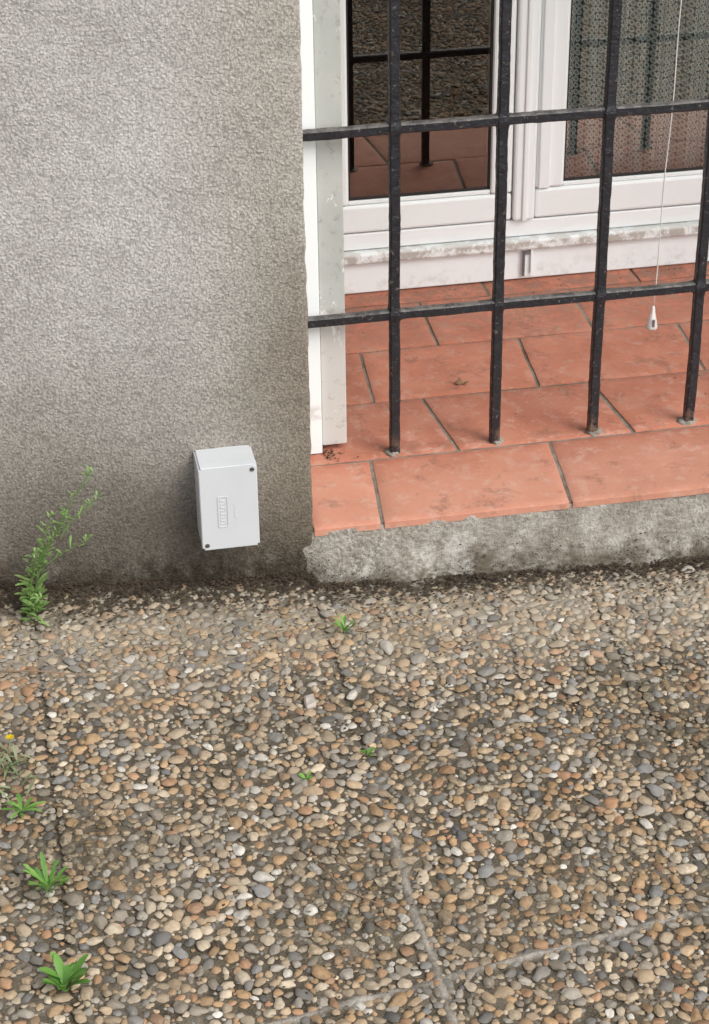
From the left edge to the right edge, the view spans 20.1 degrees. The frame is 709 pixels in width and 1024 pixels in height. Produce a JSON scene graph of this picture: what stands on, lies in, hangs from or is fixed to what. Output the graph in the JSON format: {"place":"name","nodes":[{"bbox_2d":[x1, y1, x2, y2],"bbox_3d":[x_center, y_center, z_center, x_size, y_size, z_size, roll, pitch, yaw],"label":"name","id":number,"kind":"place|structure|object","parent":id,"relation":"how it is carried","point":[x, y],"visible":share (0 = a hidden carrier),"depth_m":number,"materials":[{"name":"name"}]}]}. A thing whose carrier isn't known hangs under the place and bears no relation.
{"place":"outdoors","nodes":[
{"label":"outdoors","id":0,"kind":"place"},
{"bbox_2d":[348,0,489,197],"bbox_3d":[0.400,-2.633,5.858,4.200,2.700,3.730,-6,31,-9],"label":"window pane","id":1,"kind":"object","parent":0,"point":[444,49],"visible":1,"depth_m":6.32,"materials":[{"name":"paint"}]},
{"bbox_3d":[-0.197,-1.475,3.917,0.169,2.001,0.058,-6,31,-9],"label":"frame","id":2,"kind":"object","parent":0,"visible":0},
{"bbox_2d":[343,192,510,233],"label":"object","id":3,"kind":"object","parent":2,"relation":"on","point":[428,212],"visible":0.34,"depth_m":4.43,"materials":[{"name":"white plastic"}]},
{"bbox_2d":[340,0,348,205],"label":"sash left stile","id":4,"kind":"object","parent":3,"relation":"on","point":[344,93],"visible":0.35,"depth_m":4.25,"materials":[{"name":"white plastic"}]},
{"bbox_2d":[346,0,349,198],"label":"gasket","id":5,"kind":"object","parent":4,"relation":"attached to","point":[347,97],"visible":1,"depth_m":4.27,"materials":[{"name":"grey rubber"}]},
{"bbox_2d":[348,189,489,204],"bbox_3d":[0.143,-0.694,4.417,0.320,0.009,0.010,-6,31,-9],"label":"bead bottom","id":6,"kind":"object","parent":3,"relation":"on","point":[419,197],"visible":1,"depth_m":4.41,"materials":[{"name":"white plastic"}]},
{"bbox_2d":[348,186,489,200],"bbox_3d":[0.142,-0.702,4.416,0.320,0.004,0.008,-6,31,-9],"label":"gasket bottom","id":7,"kind":"object","parent":6,"relation":"on","point":[419,193],"visible":1,"depth_m":4.42,"materials":[{"name":"grey rubber"}]},
{"bbox_2d":[486,0,516,193],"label":"sash left meeting stile","id":8,"kind":"object","parent":3,"relation":"on","point":[494,88],"visible":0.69,"depth_m":4.32,"materials":[{"name":"white plastic"}]},
{"bbox_2d":[487,0,493,186],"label":"gasket","id":9,"kind":"object","parent":8,"relation":"attached to","point":[490,89],"visible":1,"depth_m":4.32,"materials":[{"name":"grey rubber"}]},
{"bbox_2d":[510,0,541,219],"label":"cover strip","id":10,"kind":"object","parent":2,"relation":"attached to","point":[519,101],"visible":0.67,"depth_m":4.33,"materials":[{"name":"white plastic"}]},
{"bbox_2d":[521,0,533,220],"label":"cover strip","id":11,"kind":"object","parent":10,"relation":"attached to","point":[528,104],"visible":1,"depth_m":4.33,"materials":[{"name":"white plastic"}]},
{"bbox_2d":[521,254,532,276],"bbox_3d":[0.390,-0.558,4.534,0.028,0.053,0.003,-6,31,-9],"label":"latch plate","id":12,"kind":"object","parent":2,"relation":"attached to","point":[527,265],"visible":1,"depth_m":4.53,"materials":[{"name":"white plastic"}]},
{"bbox_2d":[522,251,524,275],"bbox_3d":[0.382,-0.561,4.524,0.005,0.060,0.006,-6,31,-9],"label":"latch hook","id":13,"kind":"object","parent":12,"relation":"attached to","point":[523,264],"visible":1,"depth_m":4.52,"materials":[{"name":"metal"}]},
{"bbox_2d":[530,249,532,272],"bbox_3d":[0.399,-0.568,4.524,0.005,0.060,0.006,-6,31,-9],"label":"latch hook","id":14,"kind":"object","parent":12,"relation":"attached to","point":[531,258],"visible":1,"depth_m":4.52,"materials":[{"name":"white plastic"}]},
{"bbox_2d":[534,174,702,216],"bbox_3d":[1.096,-0.776,4.601,1.423,0.068,0.055,-6,31,-9],"label":"rail","id":15,"kind":"object","parent":2,"relation":"attached to","point":[584,198],"visible":0.55,"depth_m":4.50,"materials":[{"name":"white plastic"}]},
{"bbox_2d":[535,0,570,187],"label":"sash right stile","id":16,"kind":"object","parent":15,"relation":"attached to","point":[563,15],"visible":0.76,"depth_m":4.34,"materials":[{"name":"white plastic"}]},
{"bbox_2d":[538,0,556,188],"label":"window frame","id":17,"kind":"object","parent":16,"relation":"attached to","point":[550,10],"visible":1,"depth_m":4.33,"materials":[{"name":"white plastic"}]},
{"bbox_2d":[563,0,572,178],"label":"gasket","id":18,"kind":"object","parent":16,"relation":"attached to","point":[568,86],"visible":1,"depth_m":4.35,"materials":[{"name":"grey rubber"}]},
{"bbox_2d":[563,169,702,184],"bbox_3d":[1.096,-0.802,4.567,1.288,0.009,0.010,-6,31,-9],"label":"bead bottom","id":19,"kind":"object","parent":15,"relation":"attached to","point":[631,177],"visible":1,"depth_m":4.49,"materials":[{"name":"white plastic"}]},
{"bbox_2d":[563,166,702,180],"bbox_3d":[1.095,-0.809,4.566,1.288,0.004,0.008,-6,31,-9],"label":"gasket bottom","id":20,"kind":"object","parent":15,"relation":"attached to","point":[634,173],"visible":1,"depth_m":4.49,"materials":[{"name":"grey rubber"}]},
{"bbox_2d":[565,0,708,177],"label":"lace curtain","id":21,"kind":"object","parent":2,"relation":"hanging from","point":[647,50],"visible":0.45,"depth_m":4.49,"materials":[{"name":"white fabric"}]},
{"bbox_3d":[0.858,-2.654,2.984,2.200,0.950,1.248,-6,31,-9],"label":"lintel","id":22,"kind":"object","parent":2,"relation":"on","visible":0},
{"bbox_2d":[645,0,681,330],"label":"blind pull cord","id":23,"kind":"object","parent":22,"relation":"hanging from","point":[651,324],"visible":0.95,"depth_m":3.94,"materials":[{"name":"white fabric"}]},
{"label":"ground","id":24,"kind":"structure","parent":0,"visible":0},
{"bbox_2d":[0,0,312,588],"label":"facade","id":25,"kind":"structure","parent":24,"relation":"on","point":[153,313],"depth_m":3.31,"materials":[{"name":"grey paint"}]},
{"bbox_2d":[193,445,259,550],"bbox_3d":[-0.224,-0.026,3.509,0.102,0.165,0.076,-6,31,-9],"label":"electrical junction box","id":26,"kind":"object","parent":25,"relation":"attached to","point":[226,486],"visible":1,"depth_m":3.48,"materials":[{"name":"grey plastic"}]},
{"bbox_2d":[299,0,346,453],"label":"shutter guide rail","id":27,"kind":"object","parent":25,"relation":"attached to","point":[320,50],"visible":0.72,"depth_m":3.62,"materials":[{"name":"white metal"}]},
{"bbox_2d":[0,557,708,1023],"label":"pebble paving","id":28,"kind":"structure","parent":24,"relation":"on","point":[532,919],"depth_m":3.10,"materials":[{"name":"brown gravel"}]},
{"bbox_2d":[5,734,13,755],"bbox_3d":[-0.539,0.375,3.147,0.015,0.052,0.020,-6,31,-9],"label":"yellow flower","id":29,"kind":"object","parent":28,"relation":"on","point":[9,737],"visible":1,"depth_m":3.14,"materials":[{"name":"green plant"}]},
{"bbox_2d":[0,742,38,805],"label":"pale weed","id":30,"kind":"object","parent":28,"relation":"on","point":[7,767],"visible":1,"depth_m":3.12,"materials":[{"name":"green plant"}]},
{"bbox_2d":[1,793,46,818],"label":"rosette weed","id":31,"kind":"object","parent":28,"relation":"on","point":[19,800],"visible":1,"depth_m":3.05,"materials":[{"name":"green plant"}]},
{"bbox_2d":[23,851,69,892],"bbox_3d":[-0.443,0.527,2.884,0.066,0.049,0.061,-6,31,-9],"label":"rosette weed","id":32,"kind":"object","parent":28,"relation":"on","point":[42,880],"visible":1,"depth_m":2.89,"materials":[{"name":"green plant"}]},
{"bbox_2d":[0,670,104,674],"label":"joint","id":33,"kind":"object","parent":28,"relation":"on","point":[45,672],"visible":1,"depth_m":3.35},
{"bbox_2d":[15,464,102,625],"bbox_3d":[-0.510,0.064,3.430,0.167,0.306,0.087,2,31,5],"label":"tall weed","id":34,"kind":"object","parent":28,"relation":"on","point":[32,601],"visible":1,"depth_m":3.46,"materials":[{"name":"green plant"}]},
{"bbox_2d":[39,951,89,991],"bbox_3d":[-0.387,0.627,2.709,0.070,0.054,0.056,10,32,18],"label":"rosette weed","id":35,"kind":"object","parent":28,"relation":"on","point":[61,976],"visible":1,"depth_m":2.71,"materials":[{"name":"green plant"}]},
{"bbox_2d":[190,788,229,818],"bbox_3d":[-0.215,0.443,3.076,0.020,0.004,0.095,-26,39,-36],"label":"twig","id":36,"kind":"object","parent":28,"relation":"on","point":[213,796],"visible":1,"depth_m":3.08,"materials":[{"name":"brown wood"}]},
{"bbox_2d":[299,771,311,779],"bbox_3d":[-0.076,0.416,3.139,0.021,0.009,0.022,-6,31,-9],"label":"weed sprout","id":37,"kind":"object","parent":28,"relation":"on","point":[303,776],"visible":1,"depth_m":3.14,"materials":[{"name":"green plant"}]},
{"bbox_2d":[303,694,316,708],"bbox_3d":[-0.075,0.315,3.324,0.020,0.011,0.035,-6,31,-9],"label":"mortar shard","id":38,"kind":"object","parent":28,"relation":"on","point":[308,700],"visible":1,"depth_m":3.32,"materials":[{"name":"white concrete"}]},
{"bbox_2d":[333,614,356,632],"bbox_3d":[-0.018,0.199,3.498,0.040,0.028,0.032,19,36,30],"label":"weed sprout","id":39,"kind":"object","parent":28,"relation":"on","point":[343,621],"visible":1,"depth_m":3.50,"materials":[{"name":"green plant"}]},
{"bbox_2d":[318,860,381,905],"bbox_3d":[-0.012,0.544,2.919,0.130,0.010,0.017,25,39,37],"label":"twig","id":40,"kind":"object","parent":28,"relation":"on","point":[347,889],"visible":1,"depth_m":2.91,"materials":[{"name":"brown wood"}]},
{"bbox_2d":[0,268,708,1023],"bbox_3d":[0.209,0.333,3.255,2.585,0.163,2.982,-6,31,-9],"label":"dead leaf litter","id":41,"kind":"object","parent":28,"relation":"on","point":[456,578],"visible":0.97,"depth_m":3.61,"materials":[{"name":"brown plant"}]},
{"bbox_2d":[360,747,374,755],"bbox_3d":[0.022,0.383,3.202,0.022,0.009,0.019,10,32,17],"label":"weed sprout","id":42,"kind":"object","parent":28,"relation":"on","point":[368,751],"visible":1,"depth_m":3.20,"materials":[{"name":"green plant"}]},
{"bbox_2d":[303,493,708,589],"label":"wall under window","id":43,"kind":"structure","parent":24,"relation":"on","point":[408,553],"depth_m":3.70,"materials":[{"name":"grey concrete"}]},
{"bbox_2d":[311,268,708,530],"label":"mortar bed","id":44,"kind":"object","parent":43,"relation":"on","point":[454,444],"visible":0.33,"depth_m":4.02,"materials":[{"name":"grey concrete"}]},
{"bbox_2d":[311,462,380,535],"bbox_3d":[-0.022,-0.028,3.730,0.146,0.015,0.233,-6,31,-9],"label":"tile","id":45,"kind":"object","parent":44,"relation":"on","point":[343,496],"visible":0.75,"depth_m":3.71,"materials":[{"name":"tile"}]},
{"bbox_2d":[346,353,371,405],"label":"tile","id":46,"kind":"object","parent":44,"relation":"on","point":[357,392],"visible":0.3,"depth_m":4.11,"materials":[{"name":"tile"}]},
{"bbox_2d":[310,399,456,465],"bbox_3d":[0.019,-0.153,3.942,0.320,0.014,0.226,-6,31,-9],"label":"tile","id":47,"kind":"object","parent":44,"relation":"on","point":[421,432],"visible":0.47,"depth_m":3.92,"materials":[{"name":"tile"}]},
{"bbox_2d":[345,302,435,353],"bbox_3d":[-0.012,-0.387,4.337,0.349,0.016,0.218,-6,31,-9],"label":"tile","id":48,"kind":"object","parent":44,"relation":"on","point":[414,333],"visible":0.38,"depth_m":4.31,"materials":[{"name":"tile"}]},
{"bbox_2d":[345,282,487,308],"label":"tile","id":49,"kind":"object","parent":44,"relation":"on","point":[425,294],"visible":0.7,"depth_m":4.49,"materials":[{"name":"tile"}]},
{"bbox_2d":[362,339,536,402],"bbox_3d":[0.194,-0.292,4.171,0.355,0.014,0.226,-6,31,-9],"label":"tile","id":50,"kind":"object","parent":44,"relation":"on","point":[434,371],"visible":0.89,"depth_m":4.16,"materials":[{"name":"tile"}]},
{"bbox_2d":[454,378,468,384],"bbox_3d":[0.220,-0.269,4.100,0.030,0.016,0.013,5,31,10],"label":"dry leaf","id":51,"kind":"object","parent":50,"relation":"on","point":[459,381],"visible":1,"depth_m":4.10,"materials":[{"name":"brown plant"}]},
{"bbox_2d":[372,443,568,528],"bbox_3d":[0.216,-0.053,3.768,0.372,0.014,0.234,-6,31,-9],"label":"tile","id":52,"kind":"object","parent":44,"relation":"on","point":[463,485],"visible":1,"depth_m":3.75,"materials":[{"name":"tile"}]},
{"bbox_2d":[302,0,708,456],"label":"window grille","id":53,"kind":"object","parent":44,"relation":"on","point":[502,119],"depth_m":3.68,"materials":[{"name":"black metal"}]},
{"bbox_2d":[420,290,591,345],"bbox_3d":[0.330,-0.424,4.391,0.345,0.016,0.219,-6,31,-9],"label":"tile","id":54,"kind":"object","parent":44,"relation":"on","point":[517,323],"visible":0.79,"depth_m":4.36,"materials":[{"name":"tile"}]},
{"bbox_2d":[344,234,708,293],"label":"frame bottom","id":55,"kind":"object","parent":44,"relation":"on","point":[429,272],"depth_m":4.53,"materials":[{"name":"white plastic"}]},
{"bbox_2d":[344,220,698,265],"bbox_3d":[0.814,-0.667,4.602,2.198,0.025,0.086,-6,31,-9],"label":"frame ledge","id":56,"kind":"object","parent":55,"relation":"attached to","point":[481,246],"depth_m":4.50,"materials":[{"name":"white plastic"}]},
{"bbox_2d":[344,203,699,250],"bbox_3d":[0.811,-0.701,4.593,2.198,0.039,0.066,-6,31,-9],"label":"frame upstand","id":57,"kind":"object","parent":55,"relation":"on","point":[485,229],"depth_m":4.50,"materials":[{"name":"white plastic"}]},
{"bbox_2d":[423,383,630,449],"bbox_3d":[0.342,-0.188,3.993,0.368,0.015,0.225,-6,31,-9],"label":"tile","id":58,"kind":"object","parent":44,"relation":"on","point":[553,413],"visible":0.9,"depth_m":3.98,"materials":[{"name":"tile"}]},
{"bbox_2d":[483,269,637,295],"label":"tile","id":59,"kind":"object","parent":44,"relation":"on","point":[553,282],"visible":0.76,"depth_m":4.54,"materials":[{"name":"tile"}]},
{"bbox_2d":[520,324,702,385],"bbox_3d":[0.538,-0.329,4.226,0.365,0.015,0.226,-6,31,-9],"label":"tile","id":60,"kind":"object","parent":44,"relation":"on","point":[557,359],"visible":0.91,"depth_m":4.22,"materials":[{"name":"tile"}]},
{"bbox_2d":[552,426,708,507],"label":"tile","id":61,"kind":"object","parent":44,"relation":"on","point":[614,469],"visible":1,"depth_m":3.81,"materials":[{"name":"tile"}]},
{"bbox_2d":[570,276,708,329],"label":"tile","id":62,"kind":"object","parent":44,"relation":"on","point":[636,311],"visible":0.59,"depth_m":4.41,"materials":[{"name":"tile"}]},
{"bbox_2d":[600,370,708,431],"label":"tile","id":63,"kind":"object","parent":44,"relation":"on","point":[647,403],"visible":0.87,"depth_m":4.04,"materials":[{"name":"tile"}]},
{"bbox_2d":[630,261,708,281],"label":"tile","id":64,"kind":"object","parent":44,"relation":"on","point":[684,270],"visible":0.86,"depth_m":4.58,"materials":[{"name":"tile"}]},
{"bbox_2d":[678,321,708,369],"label":"tile","id":65,"kind":"object","parent":44,"relation":"on","point":[704,351],"visible":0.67,"depth_m":4.28,"materials":[{"name":"tile"}]}
]}

